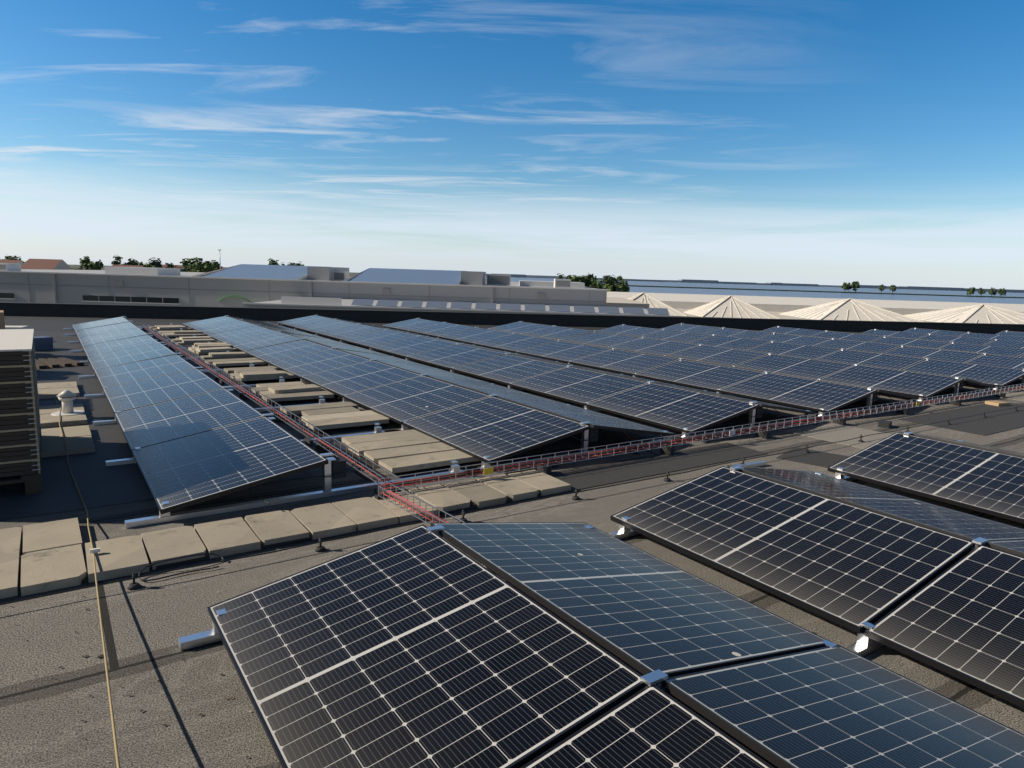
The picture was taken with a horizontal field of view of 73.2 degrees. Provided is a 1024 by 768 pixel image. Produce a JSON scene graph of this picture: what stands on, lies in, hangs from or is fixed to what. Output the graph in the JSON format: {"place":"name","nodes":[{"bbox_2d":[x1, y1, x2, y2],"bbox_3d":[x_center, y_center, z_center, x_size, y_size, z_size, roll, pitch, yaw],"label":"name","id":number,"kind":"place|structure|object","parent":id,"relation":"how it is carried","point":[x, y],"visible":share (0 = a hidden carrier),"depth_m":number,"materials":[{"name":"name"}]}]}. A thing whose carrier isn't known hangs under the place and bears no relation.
{"place":"outdoors","nodes":[
{"label":"outdoors","id":0,"kind":"place"},
{"bbox_2d":[0,259,226,269],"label":"houses","id":1,"kind":"structure","parent":0,"point":[52,264],"depth_m":185.94,"materials":[{"name":"brown"}]},
{"bbox_2d":[68,264,357,276],"bbox_3d":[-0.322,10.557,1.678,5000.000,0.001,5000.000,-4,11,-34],"label":"buildings","id":2,"kind":"structure","parent":0,"point":[351,274],"depth_m":1485.36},
{"bbox_2d":[0,255,222,272],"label":"horizon trees","id":3,"kind":"object","parent":2,"relation":"on","point":[195,265],"visible":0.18,"depth_m":151.46,"materials":[{"name":"green plant"}]},
{"bbox_2d":[267,258,629,291],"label":"trees","id":4,"kind":"object","parent":2,"relation":"on","point":[609,281],"visible":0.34,"depth_m":256.63,"materials":[{"name":"green plant"}]},
{"bbox_2d":[0,337,1023,767],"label":"roof slab","id":5,"kind":"structure","parent":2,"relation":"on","point":[144,653],"depth_m":3.37,"materials":[{"name":"grey concrete"}]},
{"bbox_2d":[0,329,41,494],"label":"air conditioning unit","id":6,"kind":"object","parent":5,"relation":"on","point":[20,445],"visible":1,"depth_m":4.97,"materials":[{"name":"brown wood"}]},
{"bbox_2d":[0,310,83,368],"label":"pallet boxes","id":7,"kind":"object","parent":5,"relation":"on","point":[44,361],"visible":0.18,"depth_m":11.84,"materials":[{"name":"grey wood"}]},
{"bbox_2d":[0,330,394,519],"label":"flat roof","id":8,"kind":"structure","parent":5,"relation":"on","point":[99,482],"depth_m":6.04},
{"bbox_2d":[51,390,84,415],"bbox_3d":[-4.841,0.192,7.502,0.312,0.258,0.320,-4,11,-34],"label":"roof vent","id":9,"kind":"object","parent":8,"relation":"on","point":[66,397],"visible":1,"depth_m":7.46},
{"bbox_2d":[0,381,570,598],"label":"paver walkway","id":10,"kind":"structure","parent":5,"relation":"on","point":[43,557],"depth_m":4.33,"materials":[{"name":"concrete"}]},
{"bbox_2d":[55,397,119,767],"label":"safety rope","id":11,"kind":"object","parent":10,"relation":"on","point":[94,550],"visible":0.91,"depth_m":3.01,"materials":[{"name":"yellow fabric"}]},
{"bbox_2d":[0,387,1023,604],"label":"lightning conductor holders","id":12,"kind":"object","parent":5,"relation":"on","point":[134,585],"visible":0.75,"depth_m":4.83,"materials":[{"name":"black"}]},
{"bbox_2d":[0,302,1023,336],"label":"roof parapet","id":13,"kind":"structure","parent":5,"relation":"on","point":[48,316],"depth_m":22.49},
{"bbox_2d":[63,315,1023,527],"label":"panel supports","id":14,"kind":"object","parent":5,"relation":"on","point":[327,491],"visible":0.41,"depth_m":6.55,"materials":[{"name":"silver metal"}]},
{"bbox_2d":[149,325,478,472],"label":"concrete pavers","id":15,"kind":"object","parent":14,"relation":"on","point":[401,451],"visible":0.93,"depth_m":7.76,"materials":[{"name":"concrete"}]},
{"bbox_2d":[72,315,1023,514],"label":"solar panels","id":16,"kind":"object","parent":14,"relation":"on","point":[194,434],"visible":0.99,"depth_m":10.14,"materials":[{"name":"blue glass"}]},
{"bbox_2d":[131,321,1023,580],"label":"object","id":17,"kind":"object","parent":5,"relation":"on","point":[339,469],"visible":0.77,"depth_m":6.37,"materials":[{"name":"black"}]},
{"bbox_2d":[142,325,1023,585],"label":"red tray cables","id":18,"kind":"object","parent":5,"relation":"on","point":[388,491],"visible":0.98,"depth_m":6.64,"materials":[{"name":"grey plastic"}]},
{"bbox_2d":[178,432,988,729],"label":"mounting brackets","id":19,"kind":"object","parent":5,"relation":"on","point":[863,645],"visible":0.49,"depth_m":3.18,"materials":[{"name":"silver metal"}]},
{"bbox_2d":[207,431,1023,767],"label":"solar panels","id":20,"kind":"object","parent":19,"relation":"on","point":[419,647],"visible":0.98,"depth_m":2.92,"materials":[{"name":"black glass"}]},
{"bbox_2d":[551,391,1023,492],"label":"roof repair patches","id":21,"kind":"object","parent":5,"relation":"on","point":[595,475],"visible":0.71,"depth_m":6.97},
{"bbox_2d":[0,263,676,316],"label":"grey warehouse","id":22,"kind":"structure","parent":0,"point":[278,286],"depth_m":64.54,"materials":[{"name":"white metal"}]},
{"bbox_2d":[6,398,998,764],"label":"roof debris flakes","id":23,"kind":"object","parent":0,"point":[220,674],"visible":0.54,"depth_m":2.90,"materials":[{"name":"grey"}]},
{"bbox_2d":[0,0,1023,289],"label":"sky","id":24,"kind":"structure","parent":0,"point":[821,142],"materials":[{"name":"blue"}]},
{"bbox_2d":[486,277,1023,303],"bbox_3d":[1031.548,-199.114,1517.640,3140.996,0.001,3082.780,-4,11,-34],"label":"water","id":25,"kind":"structure","parent":0,"point":[823,294],"depth_m":808.26,"materials":[{"name":"blue liquid"}]},
{"bbox_2d":[486,274,1023,292],"bbox_3d":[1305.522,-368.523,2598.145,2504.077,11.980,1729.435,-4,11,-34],"label":"water","id":26,"kind":"structure","parent":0,"point":[793,284],"depth_m":2568.70,"materials":[{"name":"blue liquid"}]},
{"bbox_2d":[607,292,1023,314],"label":"cream building","id":27,"kind":"structure","parent":0,"point":[763,303],"depth_m":186.43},
{"bbox_2d":[606,292,1023,323],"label":"tent-shaped roofs","id":28,"kind":"structure","parent":27,"relation":"attached to","point":[730,306],"depth_m":131.62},
{"bbox_2d":[629,285,1023,297],"bbox_3d":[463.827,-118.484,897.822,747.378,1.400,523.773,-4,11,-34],"label":"water","id":29,"kind":"structure","parent":0,"point":[824,291],"depth_m":880.56,"materials":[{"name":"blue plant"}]},
{"bbox_2d":[568,275,1006,296],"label":"horizon trees","id":30,"kind":"object","parent":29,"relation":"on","point":[845,286],"visible":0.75,"depth_m":893.06,"materials":[{"name":"green plant"}]}
]}

